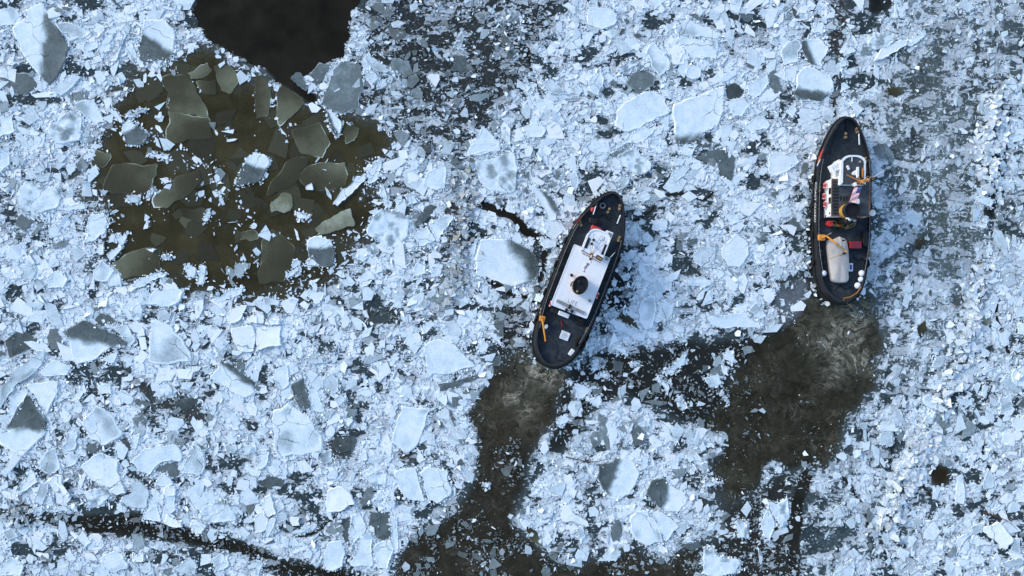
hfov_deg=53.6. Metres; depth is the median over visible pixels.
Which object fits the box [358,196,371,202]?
ice floe
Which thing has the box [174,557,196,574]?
ice floe
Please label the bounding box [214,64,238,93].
ice floe
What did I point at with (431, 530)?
ice floe
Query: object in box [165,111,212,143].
ice floe
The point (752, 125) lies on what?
ice floe
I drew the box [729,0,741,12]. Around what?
ice floe
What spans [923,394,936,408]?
ice floe
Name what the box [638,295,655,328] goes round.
ice floe
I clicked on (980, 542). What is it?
ice floe
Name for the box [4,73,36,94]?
ice floe
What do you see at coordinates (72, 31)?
ice floe
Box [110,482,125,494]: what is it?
ice floe
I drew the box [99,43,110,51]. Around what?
ice floe
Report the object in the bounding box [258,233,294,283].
ice floe
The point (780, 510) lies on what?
ice floe
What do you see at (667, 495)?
ice floe
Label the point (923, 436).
ice floe
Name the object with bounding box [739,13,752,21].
ice floe
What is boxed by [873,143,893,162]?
ice floe
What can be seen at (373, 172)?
ice floe
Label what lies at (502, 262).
ice floe
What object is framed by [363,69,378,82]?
ice floe
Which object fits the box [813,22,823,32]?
ice floe
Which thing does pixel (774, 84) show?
ice floe
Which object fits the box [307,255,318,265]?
ice floe
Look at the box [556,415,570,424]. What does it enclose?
ice floe
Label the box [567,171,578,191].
ice floe
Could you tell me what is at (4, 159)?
ice floe
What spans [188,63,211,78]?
ice floe
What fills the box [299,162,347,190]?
ice floe
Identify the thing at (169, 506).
ice floe
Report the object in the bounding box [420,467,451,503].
ice floe
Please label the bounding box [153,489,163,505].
ice floe
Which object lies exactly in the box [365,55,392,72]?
ice floe
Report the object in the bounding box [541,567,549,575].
ice floe
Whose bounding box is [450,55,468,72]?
ice floe
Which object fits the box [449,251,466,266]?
ice floe
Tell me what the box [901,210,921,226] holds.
ice floe
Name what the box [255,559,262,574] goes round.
ice floe
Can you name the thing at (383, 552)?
ice floe
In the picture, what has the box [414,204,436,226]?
ice floe
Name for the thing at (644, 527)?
ice floe
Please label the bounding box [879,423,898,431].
ice floe
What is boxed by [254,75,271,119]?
ice floe
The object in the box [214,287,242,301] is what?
ice floe
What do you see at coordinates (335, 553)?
ice floe
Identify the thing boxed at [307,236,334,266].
ice floe
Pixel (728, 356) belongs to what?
ice floe
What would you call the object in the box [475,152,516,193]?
ice floe
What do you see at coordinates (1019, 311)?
ice floe
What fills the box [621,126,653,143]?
ice floe
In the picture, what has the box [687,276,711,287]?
ice floe
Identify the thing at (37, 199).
ice floe
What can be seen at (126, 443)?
ice floe
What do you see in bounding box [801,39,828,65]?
ice floe
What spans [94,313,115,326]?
ice floe
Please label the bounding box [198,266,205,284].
ice floe
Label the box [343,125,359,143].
ice floe
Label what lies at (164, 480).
ice floe
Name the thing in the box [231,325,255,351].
ice floe
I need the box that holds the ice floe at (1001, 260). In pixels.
[993,255,1007,264]
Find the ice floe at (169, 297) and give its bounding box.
[149,288,182,306]
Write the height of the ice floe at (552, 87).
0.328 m
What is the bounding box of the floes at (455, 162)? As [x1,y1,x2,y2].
[33,14,1004,542]
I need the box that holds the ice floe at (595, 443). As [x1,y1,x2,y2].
[589,430,600,447]
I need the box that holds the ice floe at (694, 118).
[672,87,724,149]
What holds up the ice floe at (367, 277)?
on the water
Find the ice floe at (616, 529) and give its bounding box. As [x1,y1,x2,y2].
[609,519,622,541]
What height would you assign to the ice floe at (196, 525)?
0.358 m
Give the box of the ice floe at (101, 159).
[91,149,111,167]
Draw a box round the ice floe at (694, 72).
[686,65,701,78]
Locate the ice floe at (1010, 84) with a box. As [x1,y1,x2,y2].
[1004,78,1017,91]
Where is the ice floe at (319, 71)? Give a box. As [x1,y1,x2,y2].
[310,63,330,84]
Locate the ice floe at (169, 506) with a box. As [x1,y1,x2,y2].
[164,496,175,513]
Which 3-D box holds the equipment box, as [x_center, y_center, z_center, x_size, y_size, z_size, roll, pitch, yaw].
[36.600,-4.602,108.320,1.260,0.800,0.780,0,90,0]
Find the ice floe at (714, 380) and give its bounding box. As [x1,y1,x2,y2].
[704,375,721,386]
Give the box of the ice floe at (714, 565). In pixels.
[703,548,740,575]
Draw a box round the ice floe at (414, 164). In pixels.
[409,159,423,169]
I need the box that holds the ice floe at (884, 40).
[867,34,900,49]
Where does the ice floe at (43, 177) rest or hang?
on the water
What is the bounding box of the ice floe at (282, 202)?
[270,193,292,212]
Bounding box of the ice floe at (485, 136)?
[470,127,499,155]
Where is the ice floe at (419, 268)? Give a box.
[414,263,425,275]
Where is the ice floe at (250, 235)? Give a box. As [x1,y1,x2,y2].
[240,230,258,240]
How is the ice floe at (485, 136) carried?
on the water
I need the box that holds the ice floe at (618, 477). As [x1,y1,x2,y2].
[598,458,639,499]
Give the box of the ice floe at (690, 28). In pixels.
[674,19,718,38]
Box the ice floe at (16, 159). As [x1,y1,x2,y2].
[11,154,25,166]
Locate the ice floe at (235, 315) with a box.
[227,305,247,323]
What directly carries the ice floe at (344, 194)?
on the water
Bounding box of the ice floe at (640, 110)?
[615,91,670,131]
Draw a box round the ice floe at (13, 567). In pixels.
[0,557,23,575]
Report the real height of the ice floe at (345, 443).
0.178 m
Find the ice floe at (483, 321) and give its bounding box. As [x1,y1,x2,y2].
[479,316,497,330]
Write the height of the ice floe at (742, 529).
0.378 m
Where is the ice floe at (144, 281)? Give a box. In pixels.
[133,272,166,286]
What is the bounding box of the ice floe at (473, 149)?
[467,143,507,156]
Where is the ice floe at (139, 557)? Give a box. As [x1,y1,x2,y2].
[132,552,143,562]
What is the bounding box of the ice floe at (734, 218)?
[719,211,738,223]
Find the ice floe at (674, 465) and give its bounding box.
[669,460,678,468]
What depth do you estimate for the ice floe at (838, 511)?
109.87 m
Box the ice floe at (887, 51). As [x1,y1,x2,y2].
[873,40,907,60]
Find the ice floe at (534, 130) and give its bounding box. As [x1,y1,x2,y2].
[523,122,545,137]
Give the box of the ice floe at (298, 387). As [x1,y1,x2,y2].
[291,375,309,408]
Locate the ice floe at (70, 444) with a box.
[63,432,77,450]
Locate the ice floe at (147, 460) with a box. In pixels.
[131,444,182,474]
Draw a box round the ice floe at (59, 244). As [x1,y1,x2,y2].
[52,240,68,248]
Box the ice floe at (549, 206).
[529,185,558,220]
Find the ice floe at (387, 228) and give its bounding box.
[366,210,409,247]
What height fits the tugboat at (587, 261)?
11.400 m
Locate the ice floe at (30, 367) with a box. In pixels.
[0,349,45,408]
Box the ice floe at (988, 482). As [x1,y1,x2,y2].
[983,471,996,488]
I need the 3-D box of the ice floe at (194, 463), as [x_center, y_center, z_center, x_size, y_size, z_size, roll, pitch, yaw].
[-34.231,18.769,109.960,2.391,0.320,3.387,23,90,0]
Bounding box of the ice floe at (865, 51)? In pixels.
[860,46,871,55]
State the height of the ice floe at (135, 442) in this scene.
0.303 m
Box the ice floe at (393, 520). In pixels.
[390,515,397,549]
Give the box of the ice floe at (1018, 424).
[1011,416,1023,430]
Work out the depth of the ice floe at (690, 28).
109.86 m
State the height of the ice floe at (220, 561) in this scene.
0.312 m
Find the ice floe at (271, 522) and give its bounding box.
[264,517,275,536]
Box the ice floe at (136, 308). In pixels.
[131,303,142,317]
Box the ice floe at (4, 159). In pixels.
[0,149,9,171]
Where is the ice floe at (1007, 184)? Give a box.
[1001,179,1014,191]
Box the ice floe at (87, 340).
[65,320,127,363]
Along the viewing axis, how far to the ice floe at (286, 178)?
109.94 m
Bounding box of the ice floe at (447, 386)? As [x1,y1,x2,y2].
[439,374,480,390]
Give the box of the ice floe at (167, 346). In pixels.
[149,320,191,364]
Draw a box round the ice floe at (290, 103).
[275,86,304,125]
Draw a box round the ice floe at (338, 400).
[334,394,344,405]
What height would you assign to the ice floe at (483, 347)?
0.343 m
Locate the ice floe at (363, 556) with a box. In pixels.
[351,530,372,566]
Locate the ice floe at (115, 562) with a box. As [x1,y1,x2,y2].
[101,551,128,572]
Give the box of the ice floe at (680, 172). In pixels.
[672,165,689,181]
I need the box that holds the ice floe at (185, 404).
[174,397,199,410]
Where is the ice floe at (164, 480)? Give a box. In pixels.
[155,473,173,486]
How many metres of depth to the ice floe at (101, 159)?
109.94 m
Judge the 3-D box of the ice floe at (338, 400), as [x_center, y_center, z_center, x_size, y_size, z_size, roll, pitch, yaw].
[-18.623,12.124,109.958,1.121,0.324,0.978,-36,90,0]
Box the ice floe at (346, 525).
[340,517,349,544]
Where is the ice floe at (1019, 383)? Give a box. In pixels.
[1011,366,1023,386]
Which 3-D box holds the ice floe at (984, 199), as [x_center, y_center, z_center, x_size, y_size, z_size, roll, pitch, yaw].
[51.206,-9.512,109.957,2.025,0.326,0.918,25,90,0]
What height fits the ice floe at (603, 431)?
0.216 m
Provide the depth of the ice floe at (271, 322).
109.75 m
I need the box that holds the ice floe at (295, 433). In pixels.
[272,403,322,457]
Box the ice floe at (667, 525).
[650,510,678,540]
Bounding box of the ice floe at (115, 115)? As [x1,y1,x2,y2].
[106,109,122,122]
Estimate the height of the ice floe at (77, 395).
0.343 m
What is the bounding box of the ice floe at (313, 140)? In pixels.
[292,122,329,157]
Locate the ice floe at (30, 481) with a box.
[17,471,37,493]
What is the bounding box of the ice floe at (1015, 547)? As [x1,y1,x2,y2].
[1010,538,1020,553]
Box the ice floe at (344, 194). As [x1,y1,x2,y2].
[333,173,365,205]
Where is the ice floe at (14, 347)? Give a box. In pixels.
[5,332,36,357]
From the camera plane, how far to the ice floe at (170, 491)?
109.74 m
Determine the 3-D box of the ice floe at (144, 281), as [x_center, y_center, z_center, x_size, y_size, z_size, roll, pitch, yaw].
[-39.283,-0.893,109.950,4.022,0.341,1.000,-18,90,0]
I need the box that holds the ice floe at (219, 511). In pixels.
[194,500,236,522]
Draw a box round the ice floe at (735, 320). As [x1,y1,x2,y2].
[706,313,763,327]
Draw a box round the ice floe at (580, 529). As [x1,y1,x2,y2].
[576,525,584,540]
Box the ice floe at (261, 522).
[254,513,267,532]
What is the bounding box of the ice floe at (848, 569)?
[833,559,854,575]
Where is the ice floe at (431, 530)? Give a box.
[426,523,440,535]
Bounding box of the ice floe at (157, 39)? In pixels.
[138,19,175,62]
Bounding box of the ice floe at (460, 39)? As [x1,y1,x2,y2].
[455,32,463,48]
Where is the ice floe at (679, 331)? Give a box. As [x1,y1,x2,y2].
[673,326,683,336]
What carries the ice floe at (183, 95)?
on the water
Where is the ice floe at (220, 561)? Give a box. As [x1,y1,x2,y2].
[211,553,228,570]
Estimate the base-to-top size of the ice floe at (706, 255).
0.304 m
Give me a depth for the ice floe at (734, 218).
109.86 m
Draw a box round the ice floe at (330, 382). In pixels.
[322,373,338,393]
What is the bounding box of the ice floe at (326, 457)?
[318,450,332,463]
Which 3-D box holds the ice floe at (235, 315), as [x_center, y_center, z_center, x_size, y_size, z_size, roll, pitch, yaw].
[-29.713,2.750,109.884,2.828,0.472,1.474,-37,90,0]
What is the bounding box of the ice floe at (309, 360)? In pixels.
[304,357,323,363]
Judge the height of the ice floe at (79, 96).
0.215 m
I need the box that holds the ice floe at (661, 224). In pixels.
[651,219,667,230]
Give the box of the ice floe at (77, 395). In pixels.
[70,381,86,402]
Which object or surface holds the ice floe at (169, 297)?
on the water
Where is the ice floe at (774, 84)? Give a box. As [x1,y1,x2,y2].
[768,70,784,93]
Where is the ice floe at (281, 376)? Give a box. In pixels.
[273,366,289,388]
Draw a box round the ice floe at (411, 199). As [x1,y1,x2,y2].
[406,194,416,204]
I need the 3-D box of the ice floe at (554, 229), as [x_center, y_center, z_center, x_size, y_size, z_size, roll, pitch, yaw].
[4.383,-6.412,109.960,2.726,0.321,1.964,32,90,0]
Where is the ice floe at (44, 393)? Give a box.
[26,381,58,413]
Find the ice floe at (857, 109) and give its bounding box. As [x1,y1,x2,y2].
[851,102,862,117]
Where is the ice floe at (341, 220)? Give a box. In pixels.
[316,209,354,234]
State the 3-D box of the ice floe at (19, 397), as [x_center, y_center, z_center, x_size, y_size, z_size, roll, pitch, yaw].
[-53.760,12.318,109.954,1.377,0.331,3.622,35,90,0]
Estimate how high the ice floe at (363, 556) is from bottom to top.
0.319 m
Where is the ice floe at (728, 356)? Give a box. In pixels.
[723,351,733,362]
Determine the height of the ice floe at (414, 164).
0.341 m
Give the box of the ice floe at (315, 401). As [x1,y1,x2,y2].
[308,388,324,411]
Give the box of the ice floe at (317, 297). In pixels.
[307,290,324,303]
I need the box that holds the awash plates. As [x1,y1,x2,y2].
[97,61,375,309]
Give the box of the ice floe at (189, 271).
[184,266,195,277]
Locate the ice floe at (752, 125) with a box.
[743,117,769,131]
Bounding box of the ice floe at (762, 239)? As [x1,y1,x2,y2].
[755,234,767,244]
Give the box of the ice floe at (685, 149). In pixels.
[679,144,697,155]
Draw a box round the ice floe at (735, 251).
[721,234,748,267]
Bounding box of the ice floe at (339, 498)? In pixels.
[326,486,354,511]
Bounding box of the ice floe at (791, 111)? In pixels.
[786,106,796,117]
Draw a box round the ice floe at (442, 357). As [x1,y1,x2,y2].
[423,339,475,373]
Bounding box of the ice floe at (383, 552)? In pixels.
[374,540,393,568]
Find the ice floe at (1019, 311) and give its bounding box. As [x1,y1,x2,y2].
[1015,307,1023,316]
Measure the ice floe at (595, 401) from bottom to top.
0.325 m
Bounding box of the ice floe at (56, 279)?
[46,270,67,287]
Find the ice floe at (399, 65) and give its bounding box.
[387,58,411,72]
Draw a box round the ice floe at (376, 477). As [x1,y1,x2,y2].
[360,467,387,484]
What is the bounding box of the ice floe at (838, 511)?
[832,503,845,517]
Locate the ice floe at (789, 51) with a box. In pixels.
[781,40,801,64]
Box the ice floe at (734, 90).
[725,83,744,99]
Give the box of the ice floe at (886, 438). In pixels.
[880,432,892,446]
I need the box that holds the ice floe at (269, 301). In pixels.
[263,297,278,304]
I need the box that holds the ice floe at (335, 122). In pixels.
[324,109,341,136]
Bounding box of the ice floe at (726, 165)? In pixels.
[697,150,734,180]
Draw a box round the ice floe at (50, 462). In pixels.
[38,447,59,473]
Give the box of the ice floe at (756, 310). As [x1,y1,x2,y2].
[749,303,765,319]
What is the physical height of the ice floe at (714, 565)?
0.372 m
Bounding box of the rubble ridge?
[865,86,1018,544]
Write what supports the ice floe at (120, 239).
on the water
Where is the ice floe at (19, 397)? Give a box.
[8,389,28,415]
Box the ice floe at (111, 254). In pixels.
[106,247,121,260]
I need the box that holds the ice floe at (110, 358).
[103,350,118,362]
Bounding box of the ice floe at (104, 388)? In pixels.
[98,384,111,393]
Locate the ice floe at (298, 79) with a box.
[291,72,307,90]
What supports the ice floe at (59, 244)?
on the water
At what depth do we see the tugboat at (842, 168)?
108.15 m
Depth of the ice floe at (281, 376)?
109.83 m
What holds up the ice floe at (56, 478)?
on the water
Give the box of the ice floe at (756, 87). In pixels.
[747,72,768,97]
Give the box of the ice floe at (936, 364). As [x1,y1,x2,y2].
[932,356,944,367]
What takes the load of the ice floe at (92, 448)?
on the water
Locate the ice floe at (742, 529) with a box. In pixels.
[734,519,748,537]
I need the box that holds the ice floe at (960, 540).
[956,534,969,546]
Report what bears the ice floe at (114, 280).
on the water
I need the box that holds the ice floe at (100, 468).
[80,452,120,487]
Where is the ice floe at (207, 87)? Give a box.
[196,80,216,94]
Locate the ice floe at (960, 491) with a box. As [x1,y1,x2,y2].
[955,482,964,503]
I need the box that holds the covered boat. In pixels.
[826,237,848,282]
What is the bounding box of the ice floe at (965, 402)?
[958,399,972,405]
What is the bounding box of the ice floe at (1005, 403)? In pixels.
[999,396,1012,412]
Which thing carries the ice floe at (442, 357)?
on the water
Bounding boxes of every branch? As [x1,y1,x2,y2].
[565,456,606,464]
[983,512,1010,523]
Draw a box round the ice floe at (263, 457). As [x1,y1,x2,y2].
[257,449,269,468]
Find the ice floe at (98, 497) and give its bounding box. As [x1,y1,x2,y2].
[85,488,109,505]
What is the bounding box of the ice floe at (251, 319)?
[245,315,257,323]
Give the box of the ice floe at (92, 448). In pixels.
[86,443,100,454]
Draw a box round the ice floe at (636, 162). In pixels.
[617,150,651,175]
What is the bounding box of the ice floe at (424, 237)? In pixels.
[412,227,435,245]
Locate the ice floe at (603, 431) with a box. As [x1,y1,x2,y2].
[598,413,607,440]
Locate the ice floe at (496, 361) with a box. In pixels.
[480,355,500,366]
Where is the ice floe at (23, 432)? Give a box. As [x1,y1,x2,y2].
[0,395,46,455]
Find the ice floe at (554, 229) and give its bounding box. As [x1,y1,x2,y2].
[543,219,565,239]
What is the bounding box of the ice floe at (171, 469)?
[156,461,179,479]
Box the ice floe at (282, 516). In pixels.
[277,511,287,523]
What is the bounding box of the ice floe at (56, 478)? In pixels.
[47,474,62,491]
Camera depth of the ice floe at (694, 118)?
109.86 m
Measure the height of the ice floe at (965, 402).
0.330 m
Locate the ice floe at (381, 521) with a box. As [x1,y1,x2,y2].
[368,511,391,539]
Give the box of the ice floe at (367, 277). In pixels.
[359,270,374,286]
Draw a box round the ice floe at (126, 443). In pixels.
[121,439,130,449]
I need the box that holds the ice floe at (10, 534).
[3,528,18,540]
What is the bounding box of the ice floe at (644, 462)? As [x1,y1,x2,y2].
[639,456,647,469]
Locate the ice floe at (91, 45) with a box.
[83,40,98,50]
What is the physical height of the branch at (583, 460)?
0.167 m
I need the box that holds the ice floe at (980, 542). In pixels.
[970,535,990,545]
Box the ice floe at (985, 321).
[981,316,990,324]
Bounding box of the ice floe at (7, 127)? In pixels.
[0,111,14,136]
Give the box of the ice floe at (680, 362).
[664,353,685,373]
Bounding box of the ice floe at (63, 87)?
[49,73,79,95]
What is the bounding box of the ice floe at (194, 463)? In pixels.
[183,444,204,475]
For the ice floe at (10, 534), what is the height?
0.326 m
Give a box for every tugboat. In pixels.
[532,191,624,368]
[810,116,884,306]
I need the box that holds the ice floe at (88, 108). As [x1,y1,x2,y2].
[67,100,103,125]
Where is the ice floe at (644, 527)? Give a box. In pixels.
[630,511,662,544]
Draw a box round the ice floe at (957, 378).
[950,373,960,384]
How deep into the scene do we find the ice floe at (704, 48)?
109.88 m
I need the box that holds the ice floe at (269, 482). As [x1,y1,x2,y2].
[258,475,283,488]
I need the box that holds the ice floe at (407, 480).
[395,468,424,500]
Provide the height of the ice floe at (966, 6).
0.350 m
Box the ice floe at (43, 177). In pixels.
[35,173,50,181]
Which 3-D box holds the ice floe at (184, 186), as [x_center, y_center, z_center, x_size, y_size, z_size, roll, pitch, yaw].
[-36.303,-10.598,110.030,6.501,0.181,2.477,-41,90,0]
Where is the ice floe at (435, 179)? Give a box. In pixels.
[424,165,446,189]
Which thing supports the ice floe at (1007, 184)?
on the water
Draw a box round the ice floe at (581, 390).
[574,383,591,398]
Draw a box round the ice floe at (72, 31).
[55,22,91,39]
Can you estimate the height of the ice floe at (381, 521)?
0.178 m
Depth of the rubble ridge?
109.75 m
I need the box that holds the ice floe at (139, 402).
[135,399,152,408]
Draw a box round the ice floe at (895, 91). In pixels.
[887,87,903,96]
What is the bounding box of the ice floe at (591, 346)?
[588,337,596,354]
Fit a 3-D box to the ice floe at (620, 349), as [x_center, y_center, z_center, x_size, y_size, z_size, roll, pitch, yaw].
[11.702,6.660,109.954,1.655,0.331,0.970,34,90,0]
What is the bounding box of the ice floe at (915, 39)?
[907,33,924,45]
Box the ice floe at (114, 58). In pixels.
[111,33,126,61]
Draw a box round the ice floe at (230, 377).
[210,361,254,397]
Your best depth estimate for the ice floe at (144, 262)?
109.95 m
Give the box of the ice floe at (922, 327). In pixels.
[917,321,927,337]
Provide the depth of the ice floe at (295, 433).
109.87 m
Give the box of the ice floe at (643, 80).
[626,69,655,93]
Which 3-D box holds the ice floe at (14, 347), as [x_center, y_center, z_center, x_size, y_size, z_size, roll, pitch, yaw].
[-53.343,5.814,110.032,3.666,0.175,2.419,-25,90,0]
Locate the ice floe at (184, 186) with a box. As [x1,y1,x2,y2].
[152,170,202,207]
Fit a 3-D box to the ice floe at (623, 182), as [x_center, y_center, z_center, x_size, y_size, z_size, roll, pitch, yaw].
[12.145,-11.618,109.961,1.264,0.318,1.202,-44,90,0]
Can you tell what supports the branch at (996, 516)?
on the brash ice
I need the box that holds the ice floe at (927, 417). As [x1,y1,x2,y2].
[923,410,935,422]
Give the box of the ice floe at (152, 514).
[144,506,161,521]
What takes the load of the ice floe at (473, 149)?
on the water
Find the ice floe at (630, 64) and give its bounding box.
[618,59,637,71]
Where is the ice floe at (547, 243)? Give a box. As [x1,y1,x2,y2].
[540,239,556,248]
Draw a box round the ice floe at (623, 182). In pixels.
[617,177,629,187]
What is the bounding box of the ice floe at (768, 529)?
[761,509,774,541]
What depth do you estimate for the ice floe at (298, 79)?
109.94 m
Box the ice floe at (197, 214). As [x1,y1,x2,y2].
[180,207,205,221]
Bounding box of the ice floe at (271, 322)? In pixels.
[265,319,279,324]
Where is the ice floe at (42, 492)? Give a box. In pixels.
[34,482,48,504]
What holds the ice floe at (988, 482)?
on the water
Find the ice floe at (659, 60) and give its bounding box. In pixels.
[646,42,669,75]
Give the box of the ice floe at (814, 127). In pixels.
[800,121,820,133]
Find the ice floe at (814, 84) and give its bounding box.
[793,66,833,100]
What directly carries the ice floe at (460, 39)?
on the water
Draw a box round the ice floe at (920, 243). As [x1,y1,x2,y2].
[915,236,925,249]
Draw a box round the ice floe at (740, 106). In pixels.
[727,98,749,116]
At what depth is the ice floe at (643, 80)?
109.94 m
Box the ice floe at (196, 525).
[190,520,206,533]
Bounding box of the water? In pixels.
[0,0,1023,575]
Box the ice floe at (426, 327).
[421,321,443,332]
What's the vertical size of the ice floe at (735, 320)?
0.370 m
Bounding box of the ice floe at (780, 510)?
[769,498,788,527]
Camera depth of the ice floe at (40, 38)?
109.85 m
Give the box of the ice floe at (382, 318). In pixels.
[367,312,389,323]
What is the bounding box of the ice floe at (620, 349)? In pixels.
[612,343,626,353]
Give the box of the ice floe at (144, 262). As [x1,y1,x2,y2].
[112,247,160,278]
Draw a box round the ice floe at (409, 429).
[392,407,430,452]
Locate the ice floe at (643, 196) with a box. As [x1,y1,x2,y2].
[636,191,650,202]
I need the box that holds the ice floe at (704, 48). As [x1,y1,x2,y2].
[678,37,718,58]
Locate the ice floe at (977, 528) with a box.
[971,523,982,532]
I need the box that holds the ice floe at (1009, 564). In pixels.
[1000,557,1023,569]
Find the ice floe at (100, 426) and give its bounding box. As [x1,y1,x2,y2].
[82,405,122,444]
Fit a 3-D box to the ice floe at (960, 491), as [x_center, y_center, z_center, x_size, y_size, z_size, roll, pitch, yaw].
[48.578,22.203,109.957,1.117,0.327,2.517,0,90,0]
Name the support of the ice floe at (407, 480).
on the water
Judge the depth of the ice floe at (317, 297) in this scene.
109.85 m
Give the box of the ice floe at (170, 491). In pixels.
[164,486,175,495]
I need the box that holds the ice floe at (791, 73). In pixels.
[783,66,797,82]
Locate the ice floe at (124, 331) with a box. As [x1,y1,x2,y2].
[106,325,135,344]
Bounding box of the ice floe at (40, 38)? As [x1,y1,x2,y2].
[12,2,69,83]
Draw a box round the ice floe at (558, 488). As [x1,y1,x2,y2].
[551,482,565,495]
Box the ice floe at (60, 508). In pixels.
[54,505,70,511]
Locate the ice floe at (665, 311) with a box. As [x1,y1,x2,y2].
[658,300,672,320]
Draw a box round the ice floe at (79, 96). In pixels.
[68,90,87,101]
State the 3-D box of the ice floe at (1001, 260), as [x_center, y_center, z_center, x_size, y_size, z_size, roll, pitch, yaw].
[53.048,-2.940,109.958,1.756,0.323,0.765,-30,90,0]
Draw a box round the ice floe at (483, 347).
[477,341,487,351]
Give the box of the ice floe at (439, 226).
[429,215,453,240]
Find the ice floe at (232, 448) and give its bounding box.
[225,445,237,452]
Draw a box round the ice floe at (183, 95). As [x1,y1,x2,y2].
[162,74,208,117]
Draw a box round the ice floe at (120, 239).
[114,234,127,244]
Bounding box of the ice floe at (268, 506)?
[262,495,276,516]
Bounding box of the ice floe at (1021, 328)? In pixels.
[1017,323,1023,335]
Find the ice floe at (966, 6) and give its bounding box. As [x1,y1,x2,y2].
[958,0,975,12]
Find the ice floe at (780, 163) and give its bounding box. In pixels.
[768,152,799,175]
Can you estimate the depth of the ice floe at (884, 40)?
109.82 m
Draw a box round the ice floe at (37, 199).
[16,181,59,213]
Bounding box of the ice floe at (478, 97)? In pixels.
[469,93,491,101]
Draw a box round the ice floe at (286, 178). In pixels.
[266,157,308,195]
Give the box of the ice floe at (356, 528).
[348,512,365,548]
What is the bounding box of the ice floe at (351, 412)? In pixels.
[346,407,356,419]
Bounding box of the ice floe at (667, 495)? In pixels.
[646,477,686,512]
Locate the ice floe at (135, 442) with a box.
[132,434,139,448]
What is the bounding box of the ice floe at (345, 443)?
[332,436,356,452]
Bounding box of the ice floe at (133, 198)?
[128,194,138,202]
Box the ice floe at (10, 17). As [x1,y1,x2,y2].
[0,7,22,25]
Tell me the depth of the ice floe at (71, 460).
109.83 m
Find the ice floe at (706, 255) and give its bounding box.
[693,246,715,268]
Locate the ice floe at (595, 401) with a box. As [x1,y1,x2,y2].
[587,395,601,405]
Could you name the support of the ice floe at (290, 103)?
on the water
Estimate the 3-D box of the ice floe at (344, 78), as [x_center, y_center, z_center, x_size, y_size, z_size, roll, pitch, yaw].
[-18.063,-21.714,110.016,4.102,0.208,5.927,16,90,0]
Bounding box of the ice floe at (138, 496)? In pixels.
[121,482,149,507]
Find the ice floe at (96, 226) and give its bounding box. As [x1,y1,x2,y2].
[85,213,108,243]
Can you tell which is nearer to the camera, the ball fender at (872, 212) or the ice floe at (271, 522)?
the ball fender at (872, 212)
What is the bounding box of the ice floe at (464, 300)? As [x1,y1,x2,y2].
[445,288,468,302]
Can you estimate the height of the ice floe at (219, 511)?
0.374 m
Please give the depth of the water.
110.00 m
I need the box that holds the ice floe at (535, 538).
[527,527,541,545]
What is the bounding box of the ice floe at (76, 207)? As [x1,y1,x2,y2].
[59,204,85,210]
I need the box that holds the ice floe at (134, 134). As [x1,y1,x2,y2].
[122,119,148,144]
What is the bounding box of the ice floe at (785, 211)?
[778,207,791,217]
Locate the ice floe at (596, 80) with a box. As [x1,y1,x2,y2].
[589,69,603,94]
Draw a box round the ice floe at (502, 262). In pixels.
[475,239,539,285]
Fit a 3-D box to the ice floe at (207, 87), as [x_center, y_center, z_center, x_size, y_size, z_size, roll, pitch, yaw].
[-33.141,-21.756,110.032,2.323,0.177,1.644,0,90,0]
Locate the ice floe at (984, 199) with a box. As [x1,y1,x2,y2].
[977,195,993,206]
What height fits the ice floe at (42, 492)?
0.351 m
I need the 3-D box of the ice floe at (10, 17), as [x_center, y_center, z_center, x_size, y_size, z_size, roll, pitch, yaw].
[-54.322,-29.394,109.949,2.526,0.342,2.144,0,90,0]
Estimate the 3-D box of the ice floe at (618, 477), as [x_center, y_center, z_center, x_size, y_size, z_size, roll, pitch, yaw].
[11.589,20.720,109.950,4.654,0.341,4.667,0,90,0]
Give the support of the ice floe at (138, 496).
on the water
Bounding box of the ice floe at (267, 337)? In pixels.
[256,326,280,349]
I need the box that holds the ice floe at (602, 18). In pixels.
[587,7,616,29]
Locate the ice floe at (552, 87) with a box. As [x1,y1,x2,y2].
[541,79,564,94]
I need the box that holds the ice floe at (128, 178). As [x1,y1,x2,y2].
[103,163,157,197]
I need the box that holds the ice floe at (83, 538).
[77,532,91,547]
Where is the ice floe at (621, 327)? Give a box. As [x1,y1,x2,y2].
[609,319,644,340]
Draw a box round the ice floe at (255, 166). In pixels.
[236,153,269,184]
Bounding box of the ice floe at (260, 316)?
[255,310,264,323]
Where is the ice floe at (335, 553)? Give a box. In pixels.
[324,540,345,570]
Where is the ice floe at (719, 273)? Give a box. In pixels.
[714,269,724,279]
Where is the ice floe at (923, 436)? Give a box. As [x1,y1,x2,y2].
[918,433,929,446]
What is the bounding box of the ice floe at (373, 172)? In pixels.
[368,160,381,184]
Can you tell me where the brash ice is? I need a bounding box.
[0,0,1023,575]
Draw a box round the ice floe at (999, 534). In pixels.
[982,522,1013,548]
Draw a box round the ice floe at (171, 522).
[164,515,182,527]
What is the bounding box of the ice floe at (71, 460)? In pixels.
[65,451,77,466]
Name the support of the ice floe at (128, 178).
on the water
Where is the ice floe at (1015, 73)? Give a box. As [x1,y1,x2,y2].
[1010,69,1022,82]
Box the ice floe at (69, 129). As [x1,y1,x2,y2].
[48,111,81,143]
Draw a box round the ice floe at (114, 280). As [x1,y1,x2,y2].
[107,272,121,286]
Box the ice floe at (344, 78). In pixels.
[322,61,362,113]
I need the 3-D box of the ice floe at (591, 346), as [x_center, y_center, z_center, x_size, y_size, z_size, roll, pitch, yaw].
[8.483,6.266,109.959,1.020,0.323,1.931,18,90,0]
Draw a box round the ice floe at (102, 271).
[93,260,113,281]
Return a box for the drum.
[825,221,832,226]
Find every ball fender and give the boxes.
[854,282,860,288]
[858,270,864,275]
[869,210,875,215]
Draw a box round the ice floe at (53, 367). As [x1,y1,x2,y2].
[41,360,70,375]
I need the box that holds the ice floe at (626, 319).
[617,312,639,329]

